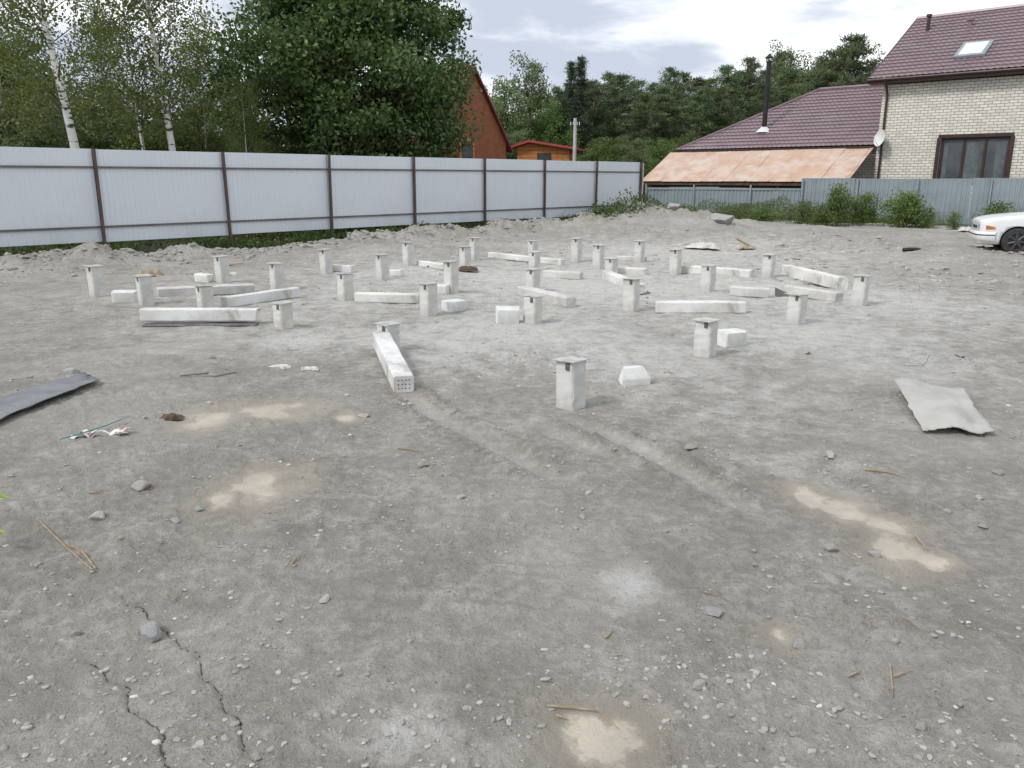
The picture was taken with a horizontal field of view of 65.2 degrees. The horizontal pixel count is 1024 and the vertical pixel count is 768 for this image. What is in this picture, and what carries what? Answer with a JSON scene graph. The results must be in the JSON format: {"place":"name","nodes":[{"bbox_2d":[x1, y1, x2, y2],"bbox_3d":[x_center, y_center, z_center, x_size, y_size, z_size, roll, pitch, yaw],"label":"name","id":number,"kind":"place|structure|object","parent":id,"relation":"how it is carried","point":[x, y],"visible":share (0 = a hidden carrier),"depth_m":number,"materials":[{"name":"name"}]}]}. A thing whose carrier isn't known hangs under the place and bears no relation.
{"place":"outdoors","nodes":[
{"label":"outdoors","id":0,"kind":"place"},
{"bbox_2d":[378,65,512,208],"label":"wooden house","id":1,"kind":"structure","parent":0,"point":[493,141],"depth_m":43.42,"materials":[{"name":"orange wood"}]},
{"bbox_2d":[0,197,1023,767],"bbox_3d":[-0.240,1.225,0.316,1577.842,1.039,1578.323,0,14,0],"label":"ground","id":2,"kind":"structure","parent":0,"point":[592,583],"depth_m":4.20,"materials":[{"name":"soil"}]},
{"bbox_2d":[0,90,42,146],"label":"broadleaf tree","id":3,"kind":"object","parent":2,"relation":"on","point":[12,132],"visible":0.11,"depth_m":22.71,"materials":[{"name":"green plant"}]},
{"bbox_2d":[2,33,76,99],"bbox_3d":[-23.115,-12.172,37.965,6.053,8.738,5.828,14,20,42],"label":"broadleaf tree","id":4,"kind":"object","parent":2,"relation":"on","point":[36,49],"visible":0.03,"depth_m":37.58,"materials":[{"name":"green plant"}]},
{"bbox_2d":[0,16,96,147],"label":"broadleaf tree","id":5,"kind":"object","parent":2,"relation":"on","point":[50,96],"visible":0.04,"depth_m":28.41,"materials":[{"name":"green plant"}]},
{"bbox_2d":[0,99,98,208],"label":"broadleaf tree","id":6,"kind":"object","parent":2,"relation":"on","point":[27,140],"visible":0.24,"depth_m":22.49,"materials":[{"name":"green plant"}]},
{"bbox_2d":[0,372,99,419],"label":"roofing strip","id":7,"kind":"object","parent":2,"relation":"on","point":[21,399],"visible":1,"depth_m":6.29,"materials":[{"name":"metal"}]},
{"bbox_2d":[0,0,109,140],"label":"birch tree","id":8,"kind":"object","parent":2,"relation":"on","point":[19,63],"visible":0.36,"depth_m":24.66,"materials":[{"name":"green plant"}]},
{"bbox_2d":[0,0,174,147],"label":"birch tree","id":9,"kind":"object","parent":2,"relation":"on","point":[61,90],"visible":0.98,"depth_m":20.47,"materials":[{"name":"green plant"}]},
{"bbox_2d":[83,264,105,297],"bbox_3d":[-6.044,-1.371,11.642,0.212,0.709,0.212,12,18,38],"label":"concrete pile","id":10,"kind":"object","parent":2,"relation":"on","point":[95,280],"visible":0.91,"depth_m":11.55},
{"bbox_2d":[53,119,139,224],"bbox_3d":[-13.649,-6.755,26.276,4.234,3.667,4.076,4,15,13],"label":"bush","id":11,"kind":"object","parent":2,"relation":"on","point":[86,144],"visible":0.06,"depth_m":25.52,"materials":[{"name":"green plant"}]},
{"bbox_2d":[42,0,162,161],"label":"birch tree","id":12,"kind":"object","parent":2,"relation":"on","point":[101,81],"visible":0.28,"depth_m":26.11,"materials":[{"name":"green plant"}]},
{"bbox_2d":[111,290,137,301],"bbox_3d":[-5.456,-1.235,11.292,0.323,0.166,0.174,-1,17,-12],"label":"concrete block","id":13,"kind":"object","parent":2,"relation":"on","point":[124,295],"depth_m":11.22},
{"bbox_2d":[61,0,208,149],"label":"birch tree","id":14,"kind":"object","parent":2,"relation":"on","point":[130,89],"visible":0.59,"depth_m":23.18,"materials":[{"name":"green plant"}]},
{"bbox_2d":[132,274,154,306],"bbox_3d":[-5.067,-1.181,11.065,0.212,0.657,0.212,14,20,43],"label":"concrete pile","id":15,"kind":"object","parent":2,"relation":"on","point":[144,287],"visible":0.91,"depth_m":10.97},
{"bbox_2d":[140,620,161,642],"bbox_3d":[-1.397,0.957,3.087,0.073,0.061,0.127,-18,21,-34],"label":"stone","id":16,"kind":"object","parent":2,"relation":"on","point":[150,631],"visible":0.99,"depth_m":3.05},
{"bbox_2d":[80,0,236,150],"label":"birch tree","id":17,"kind":"object","parent":2,"relation":"on","point":[170,126],"visible":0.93,"depth_m":22.28,"materials":[{"name":"green plant"}]},
{"bbox_2d":[110,120,211,151],"bbox_3d":[-12.495,-7.625,29.161,4.461,3.908,3.764,-2,15,-8],"label":"bush","id":18,"kind":"object","parent":2,"relation":"on","point":[156,148],"visible":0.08,"depth_m":28.09,"materials":[{"name":"green plant"}]},
{"bbox_2d":[142,323,258,326],"bbox_3d":[-3.689,-0.701,9.490,1.335,0.035,0.125,0,14,-2],"label":"timber bearer","id":19,"kind":"object","parent":2,"relation":"on","point":[196,324],"visible":1,"depth_m":9.44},
{"bbox_2d":[139,307,262,321],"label":"concrete beam","id":20,"kind":"structure","parent":19,"relation":"on","point":[154,314],"depth_m":9.49,"materials":[{"name":"concrete"}]},
{"bbox_2d":[161,12,243,151],"bbox_3d":[-10.668,-8.905,27.691,3.166,7.282,3.252,6,16,23],"label":"birch tree","id":21,"kind":"object","parent":2,"relation":"on","point":[205,140],"visible":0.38,"depth_m":27.20,"materials":[{"name":"green plant"}]},
{"bbox_2d":[193,285,215,307],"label":"concrete pile","id":22,"kind":"object","parent":2,"relation":"on","point":[204,296],"visible":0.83,"depth_m":10.56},
{"bbox_2d":[157,283,254,296],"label":"concrete beam","id":23,"kind":"structure","parent":2,"relation":"on","point":[229,289],"depth_m":12.00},
{"bbox_2d":[176,68,246,151],"bbox_3d":[-14.520,-11.537,38.318,3.711,7.108,3.499,-7,16,-25],"label":"broadleaf tree","id":24,"kind":"object","parent":2,"relation":"on","point":[208,121],"visible":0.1,"depth_m":37.58,"materials":[{"name":"green plant"}]},
{"bbox_2d":[211,255,230,282],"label":"concrete pile","id":25,"kind":"object","parent":2,"relation":"on","point":[221,268],"visible":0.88,"depth_m":13.24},
{"bbox_2d":[196,34,288,153],"bbox_3d":[-13.002,-12.834,39.904,4.897,8.954,5.193,-6,16,-22],"label":"broadleaf tree","id":26,"kind":"object","parent":2,"relation":"on","point":[260,97],"visible":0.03,"depth_m":38.89,"materials":[{"name":"green plant"}]},
{"bbox_2d":[217,74,277,152],"bbox_3d":[-8.070,-6.901,24.472,2.110,4.855,2.168,-13,19,-40],"label":"birch tree","id":27,"kind":"object","parent":2,"relation":"on","point":[243,119],"visible":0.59,"depth_m":24.07,"materials":[{"name":"green plant"}]},
{"bbox_2d":[220,287,299,307],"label":"concrete beam","id":28,"kind":"structure","parent":2,"relation":"on","point":[258,297],"depth_m":11.22,"materials":[{"name":"concrete"}]},
{"bbox_2d":[266,262,284,289],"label":"concrete pile","id":29,"kind":"object","parent":2,"relation":"on","point":[276,273],"visible":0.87,"depth_m":12.49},
{"bbox_2d":[270,300,295,329],"bbox_3d":[-2.690,-0.701,9.474,0.214,0.558,0.214,13,20,39],"label":"concrete pile","id":30,"kind":"object","parent":2,"relation":"on","point":[283,314],"visible":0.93,"depth_m":9.38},
{"bbox_2d":[0,147,643,247],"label":"metal fence","id":31,"kind":"object","parent":2,"relation":"on","point":[49,196],"visible":0.88,"depth_m":20.34,"materials":[{"name":"white metal"}]},
{"bbox_2d":[316,248,332,273],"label":"concrete pile","id":32,"kind":"object","parent":2,"relation":"on","point":[325,257],"visible":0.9,"depth_m":14.67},
{"bbox_2d":[169,0,485,228],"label":"broadleaf tree","id":33,"kind":"object","parent":2,"relation":"on","point":[317,54],"visible":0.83,"depth_m":25.36,"materials":[{"name":"green plant"}]},
{"bbox_2d":[334,272,354,300],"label":"concrete pile","id":34,"kind":"object","parent":2,"relation":"on","point":[345,288],"visible":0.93,"depth_m":11.26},
{"bbox_2d":[0,187,694,255],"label":"undergrowth","id":35,"kind":"object","parent":2,"relation":"on","point":[303,236],"visible":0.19,"depth_m":21.51,"materials":[{"name":"green plant"}]},
{"bbox_2d":[374,253,389,280],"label":"concrete pile","id":36,"kind":"object","parent":2,"relation":"on","point":[382,266],"visible":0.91,"depth_m":13.66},
{"bbox_2d":[355,292,419,303],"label":"concrete beam","id":37,"kind":"structure","parent":2,"relation":"on","point":[394,297],"depth_m":11.21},
{"bbox_2d":[373,320,402,349],"bbox_3d":[-1.255,-0.365,8.170,0.212,0.533,0.212,-13,19,-42],"label":"concrete pile","id":38,"kind":"object","parent":2,"relation":"on","point":[392,327],"visible":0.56,"depth_m":8.08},
{"bbox_2d":[373,331,413,392],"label":"concrete beam","id":39,"kind":"structure","parent":2,"relation":"on","point":[398,372],"depth_m":6.94,"materials":[{"name":"concrete"}]},
{"bbox_2d":[402,241,413,265],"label":"concrete pile","id":40,"kind":"object","parent":2,"relation":"on","point":[408,253],"visible":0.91,"depth_m":15.61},
{"bbox_2d":[416,281,437,316],"bbox_3d":[-1.074,-0.974,10.298,0.213,0.666,0.213,15,21,41],"label":"concrete pile","id":41,"kind":"object","parent":2,"relation":"on","point":[428,295],"visible":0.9,"depth_m":10.20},
{"bbox_2d":[440,260,458,292],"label":"concrete pile","id":42,"kind":"object","parent":2,"relation":"on","point":[451,273],"visible":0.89,"depth_m":12.12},
{"bbox_2d":[441,299,466,311],"bbox_3d":[-0.773,-1.049,10.705,0.165,0.156,0.359,15,18,36],"label":"concrete block","id":43,"kind":"object","parent":2,"relation":"on","point":[453,305],"depth_m":10.61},
{"bbox_2d":[457,246,472,265],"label":"concrete pile","id":44,"kind":"object","parent":2,"relation":"on","point":[465,255],"visible":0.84,"depth_m":15.49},
{"bbox_2d":[495,306,520,323],"bbox_3d":[-0.044,-0.836,9.715,0.302,0.194,0.204,0,17,-6],"label":"concrete block","id":45,"kind":"object","parent":2,"relation":"on","point":[508,314],"depth_m":9.62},
{"bbox_2d":[489,75,540,141],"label":"broadleaf tree","id":46,"kind":"object","parent":2,"relation":"on","point":[507,120],"visible":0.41,"depth_m":53.70,"materials":[{"name":"green plant"}]},
{"bbox_2d":[488,252,565,264],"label":"concrete beam","id":47,"kind":"structure","parent":2,"relation":"on","point":[543,260],"depth_m":16.80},
{"bbox_2d":[505,50,560,142],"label":"broadleaf tree","id":48,"kind":"object","parent":2,"relation":"on","point":[536,97],"visible":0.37,"depth_m":56.06,"materials":[{"name":"green plant"}]},
{"bbox_2d":[523,268,542,288],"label":"concrete pile","id":49,"kind":"object","parent":2,"relation":"on","point":[532,277],"visible":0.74,"depth_m":12.28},
{"bbox_2d":[522,294,544,323],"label":"concrete pile","id":50,"kind":"object","parent":2,"relation":"on","point":[532,310],"visible":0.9,"depth_m":9.63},
{"bbox_2d":[517,286,575,306],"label":"concrete beam","id":51,"kind":"structure","parent":2,"relation":"on","point":[563,300],"depth_m":11.24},
{"bbox_2d":[511,140,584,160],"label":"garden shed","id":52,"kind":"structure","parent":2,"relation":"on","point":[531,150],"depth_m":48.03,"materials":[{"name":"orange wood"}]},
{"bbox_2d":[526,98,584,155],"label":"broadleaf tree","id":53,"kind":"object","parent":2,"relation":"on","point":[547,128],"visible":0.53,"depth_m":54.80,"materials":[{"name":"green plant"}]},
{"bbox_2d":[554,96,571,145],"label":"spruce tree","id":54,"kind":"object","parent":2,"relation":"on","point":[564,103],"visible":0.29,"depth_m":55.07,"materials":[{"name":"green plant"}]},
{"bbox_2d":[543,270,582,279],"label":"concrete beam","id":55,"kind":"structure","parent":2,"relation":"on","point":[572,275],"depth_m":13.85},
{"bbox_2d":[551,356,589,410],"bbox_3d":[0.453,0.116,6.177,0.220,0.637,0.220,11,17,41],"label":"concrete pile","id":56,"kind":"object","parent":2,"relation":"on","point":[570,383],"visible":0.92,"depth_m":6.09,"materials":[{"name":"concrete"}]},
{"bbox_2d":[556,61,585,146],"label":"spruce tree","id":57,"kind":"object","parent":2,"relation":"on","point":[568,83],"visible":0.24,"depth_m":60.09,"materials":[{"name":"green plant"}]},
{"bbox_2d":[569,237,581,262],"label":"concrete pile","id":58,"kind":"object","parent":2,"relation":"on","point":[576,249],"visible":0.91,"depth_m":16.42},
{"bbox_2d":[567,55,595,154],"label":"spruce tree","id":59,"kind":"object","parent":2,"relation":"on","point":[581,100],"visible":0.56,"depth_m":58.50,"materials":[{"name":"green plant"}]},
{"bbox_2d":[582,77,612,153],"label":"pine tree","id":60,"kind":"object","parent":2,"relation":"on","point":[594,93],"visible":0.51,"depth_m":62.28,"materials":[{"name":"green plant"}]},
{"bbox_2d":[592,244,606,268],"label":"concrete pile","id":61,"kind":"object","parent":2,"relation":"on","point":[598,256],"visible":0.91,"depth_m":15.28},
{"bbox_2d":[576,136,627,193],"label":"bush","id":62,"kind":"object","parent":2,"relation":"on","point":[605,149],"visible":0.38,"depth_m":44.67,"materials":[{"name":"green plant"}]},
{"bbox_2d":[587,70,626,142],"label":"pine tree","id":63,"kind":"object","parent":2,"relation":"on","point":[607,75],"visible":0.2,"depth_m":65.55,"materials":[{"name":"green plant"}]},
{"bbox_2d":[590,72,648,159],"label":"pine tree","id":64,"kind":"object","parent":2,"relation":"on","point":[615,93],"visible":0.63,"depth_m":60.24,"materials":[{"name":"green plant"}]},
{"bbox_2d":[602,270,646,293],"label":"concrete beam","id":65,"kind":"structure","parent":2,"relation":"on","point":[613,277],"depth_m":13.18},
{"bbox_2d":[621,278,642,311],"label":"concrete pile","id":66,"kind":"object","parent":2,"relation":"on","point":[631,291],"visible":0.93,"depth_m":10.55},
{"bbox_2d":[614,135,654,199],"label":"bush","id":67,"kind":"object","parent":2,"relation":"on","point":[631,154],"visible":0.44,"depth_m":43.87,"materials":[{"name":"green plant"}]},
{"bbox_2d":[618,365,650,385],"bbox_3d":[1.051,-0.080,6.908,0.250,0.165,0.190,-2,15,-8],"label":"concrete block","id":68,"kind":"object","parent":2,"relation":"on","point":[634,375],"depth_m":6.83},
{"bbox_2d":[613,91,664,154],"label":"pine tree","id":69,"kind":"object","parent":2,"relation":"on","point":[637,114],"visible":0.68,"depth_m":56.78,"materials":[{"name":"green plant"}]},
{"bbox_2d":[633,240,644,262],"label":"concrete pile","id":70,"kind":"object","parent":2,"relation":"on","point":[639,250],"visible":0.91,"depth_m":16.43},
{"bbox_2d":[639,137,677,192],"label":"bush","id":71,"kind":"object","parent":2,"relation":"on","point":[665,149],"visible":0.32,"depth_m":46.79,"materials":[{"name":"green plant"}]},
{"bbox_2d":[637,84,690,153],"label":"pine tree","id":72,"kind":"object","parent":2,"relation":"on","point":[664,118],"visible":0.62,"depth_m":58.46,"materials":[{"name":"green plant"}]},
{"bbox_2d":[649,66,690,148],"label":"pine tree","id":73,"kind":"object","parent":2,"relation":"on","point":[672,72],"visible":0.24,"depth_m":61.97,"materials":[{"name":"green plant"}]},
{"bbox_2d":[669,248,683,274],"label":"concrete pile","id":74,"kind":"object","parent":2,"relation":"on","point":[675,260],"visible":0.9,"depth_m":14.47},
{"bbox_2d":[672,76,715,142],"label":"pine tree","id":75,"kind":"object","parent":2,"relation":"on","point":[698,81],"visible":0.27,"depth_m":60.30,"materials":[{"name":"green plant"}]},
{"bbox_2d":[678,85,721,143],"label":"pine tree","id":76,"kind":"object","parent":2,"relation":"on","point":[700,117],"visible":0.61,"depth_m":56.73,"materials":[{"name":"green plant"}]},
{"bbox_2d":[655,300,745,312],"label":"concrete beam","id":77,"kind":"structure","parent":2,"relation":"on","point":[696,306],"depth_m":10.44,"materials":[{"name":"concrete"}]},
{"bbox_2d":[691,317,721,357],"bbox_3d":[1.906,-0.335,7.914,0.212,0.621,0.212,-14,20,-43],"label":"concrete pile","id":78,"kind":"object","parent":2,"relation":"on","point":[705,337],"visible":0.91,"depth_m":7.83,"materials":[{"name":"concrete"}]},
{"bbox_2d":[700,264,718,291],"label":"concrete pile","id":79,"kind":"object","parent":2,"relation":"on","point":[708,277],"visible":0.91,"depth_m":12.13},
{"bbox_2d":[681,265,754,276],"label":"concrete beam","id":80,"kind":"structure","parent":2,"relation":"on","point":[692,269],"depth_m":14.11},
{"bbox_2d":[696,85,743,136],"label":"pine tree","id":81,"kind":"object","parent":2,"relation":"on","point":[722,94],"visible":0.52,"depth_m":57.54,"materials":[{"name":"green plant"}]},
{"bbox_2d":[717,328,746,347],"bbox_3d":[2.312,-0.484,8.428,0.298,0.175,0.184,-6,18,-28],"label":"concrete block","id":82,"kind":"object","parent":2,"relation":"on","point":[730,337],"depth_m":8.35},
{"bbox_2d":[712,64,756,122],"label":"pine tree","id":83,"kind":"object","parent":2,"relation":"on","point":[729,80],"visible":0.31,"depth_m":61.80,"materials":[{"name":"green plant"}]},
{"bbox_2d":[730,286,769,297],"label":"concrete beam","id":84,"kind":"structure","parent":2,"relation":"on","point":[746,291],"depth_m":11.82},
{"bbox_2d":[729,56,772,122],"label":"pine tree","id":85,"kind":"object","parent":2,"relation":"on","point":[749,76],"visible":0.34,"depth_m":63.58,"materials":[{"name":"green plant"}]},
{"bbox_2d":[643,148,872,206],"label":"shed","id":86,"kind":"structure","parent":2,"relation":"on","point":[767,169],"depth_m":38.05,"materials":[{"name":"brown wood"}]},
{"bbox_2d":[740,78,780,119],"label":"pine tree","id":87,"kind":"object","parent":2,"relation":"on","point":[758,108],"visible":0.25,"depth_m":58.46,"materials":[{"name":"green plant"}]},
{"bbox_2d":[738,206,788,221],"bbox_3d":[9.798,-6.652,31.781,1.946,0.814,2.036,-6,16,-21],"label":"bush","id":88,"kind":"object","parent":2,"relation":"on","point":[762,216],"visible":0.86,"depth_m":31.48,"materials":[{"name":"green plant"}]},
{"bbox_2d":[760,253,776,277],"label":"concrete pile","id":89,"kind":"object","parent":2,"relation":"on","point":[768,265],"visible":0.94,"depth_m":13.73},
{"bbox_2d":[762,39,798,107],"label":"broadleaf tree","id":90,"kind":"object","parent":2,"relation":"on","point":[791,58],"visible":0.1,"depth_m":67.07,"materials":[{"name":"green plant"}]},
{"bbox_2d":[769,67,809,108],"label":"pine tree","id":91,"kind":"object","parent":2,"relation":"on","point":[782,91],"visible":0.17,"depth_m":61.83,"materials":[{"name":"green plant"}]},
{"bbox_2d":[784,292,809,324],"bbox_3d":[3.425,-0.789,9.679,0.212,0.616,0.212,-10,18,-35],"label":"concrete pile","id":92,"kind":"object","parent":2,"relation":"on","point":[796,307],"visible":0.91,"depth_m":9.59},
{"bbox_2d":[779,200,820,223],"bbox_3d":[10.945,-6.377,30.251,1.772,1.184,1.694,-8,17,-29],"label":"bush","id":93,"kind":"object","parent":2,"relation":"on","point":[804,211],"visible":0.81,"depth_m":30.18,"materials":[{"name":"green plant"}]},
{"bbox_2d":[648,193,955,225],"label":"tall weeds","id":94,"kind":"object","parent":2,"relation":"on","point":[742,209],"visible":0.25,"depth_m":32.56,"materials":[{"name":"green plant"}]},
{"bbox_2d":[782,285,842,302],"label":"concrete beam","id":95,"kind":"structure","parent":2,"relation":"on","point":[824,295],"depth_m":11.50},
{"bbox_2d":[781,265,847,288],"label":"concrete beam","id":96,"kind":"structure","parent":2,"relation":"on","point":[826,279],"depth_m":13.08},
{"bbox_2d":[806,202,838,224],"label":"bush","id":97,"kind":"object","parent":2,"relation":"on","point":[817,219],"visible":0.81,"depth_m":29.01,"materials":[{"name":"green plant"}]},
{"bbox_2d":[792,46,862,97],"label":"pine tree","id":98,"kind":"object","parent":2,"relation":"on","point":[821,59],"visible":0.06,"depth_m":48.59,"materials":[{"name":"green plant"}]},
{"bbox_2d":[645,178,1023,224],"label":"boundary fence","id":99,"kind":"object","parent":2,"relation":"on","point":[950,195],"visible":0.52,"depth_m":30.79,"materials":[{"name":"grey metal"}]},
{"bbox_2d":[818,179,857,226],"bbox_3d":[11.723,-6.302,28.595,1.274,2.014,1.220,0,14,0],"label":"bush","id":100,"kind":"object","parent":2,"relation":"on","point":[834,204],"visible":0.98,"depth_m":28.53,"materials":[{"name":"green plant"}]},
{"bbox_2d":[810,32,887,146],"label":"pine tree","id":101,"kind":"object","parent":2,"relation":"on","point":[856,48],"visible":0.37,"depth_m":46.34,"materials":[{"name":"green plant"}]},
{"bbox_2d":[676,4,1023,218],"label":"brick house","id":102,"kind":"structure","parent":2,"relation":"on","point":[945,100],"depth_m":34.70,"materials":[{"name":"brick"}]},
{"bbox_2d":[932,132,1014,184],"bbox_3d":[19.188,-9.346,33.324,2.880,2.070,0.210,13,19,41],"label":"window","id":103,"kind":"structure","parent":102,"relation":"in","point":[978,155],"depth_m":33.32,"materials":[{"name":"grey glass"}]},
{"bbox_2d":[850,274,871,305],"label":"concrete pile","id":104,"kind":"object","parent":2,"relation":"on","point":[861,285],"visible":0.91,"depth_m":10.92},
{"bbox_2d":[846,189,884,225],"bbox_3d":[12.691,-6.226,28.810,1.207,1.549,1.061,-2,15,-7],"label":"bush","id":105,"kind":"object","parent":2,"relation":"on","point":[867,212],"visible":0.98,"depth_m":28.65,"materials":[{"name":"green plant"}]},
{"bbox_2d":[874,187,934,227],"bbox_3d":[13.826,-6.122,28.413,2.000,1.743,1.915,-4,15,-14],"label":"bush","id":106,"kind":"object","parent":2,"relation":"on","point":[907,211],"visible":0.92,"depth_m":28.07,"materials":[{"name":"green plant"}]},
{"bbox_2d":[905,206,941,228],"bbox_3d":[14.428,-5.741,28.000,1.111,0.980,1.062,2,15,8],"label":"bush","id":107,"kind":"object","parent":2,"relation":"on","point":[932,218],"visible":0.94,"depth_m":27.87,"materials":[{"name":"green plant"}]},
{"bbox_2d":[892,376,994,433],"bbox_3d":[3.222,0.148,5.945,0.543,0.106,1.238,4,15,15],"label":"slate sheet","id":108,"kind":"object","parent":2,"relation":"on","point":[931,406],"visible":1,"depth_m":5.92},
{"bbox_2d":[968,200,1022,223],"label":"bush","id":109,"kind":"object","parent":2,"relation":"on","point":[1000,208],"visible":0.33,"depth_m":27.83,"materials":[{"name":"green plant"}]},
{"bbox_2d":[968,212,1023,252],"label":"parked car","id":110,"kind":"object","parent":2,"relation":"on","point":[1004,232],"visible":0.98,"depth_m":18.12,"materials":[{"name":"white paint"}]},
{"bbox_2d":[0,0,1023,145],"label":"sky","id":111,"kind":"structure","parent":0,"point":[636,38],"materials":[{"name":"white"}]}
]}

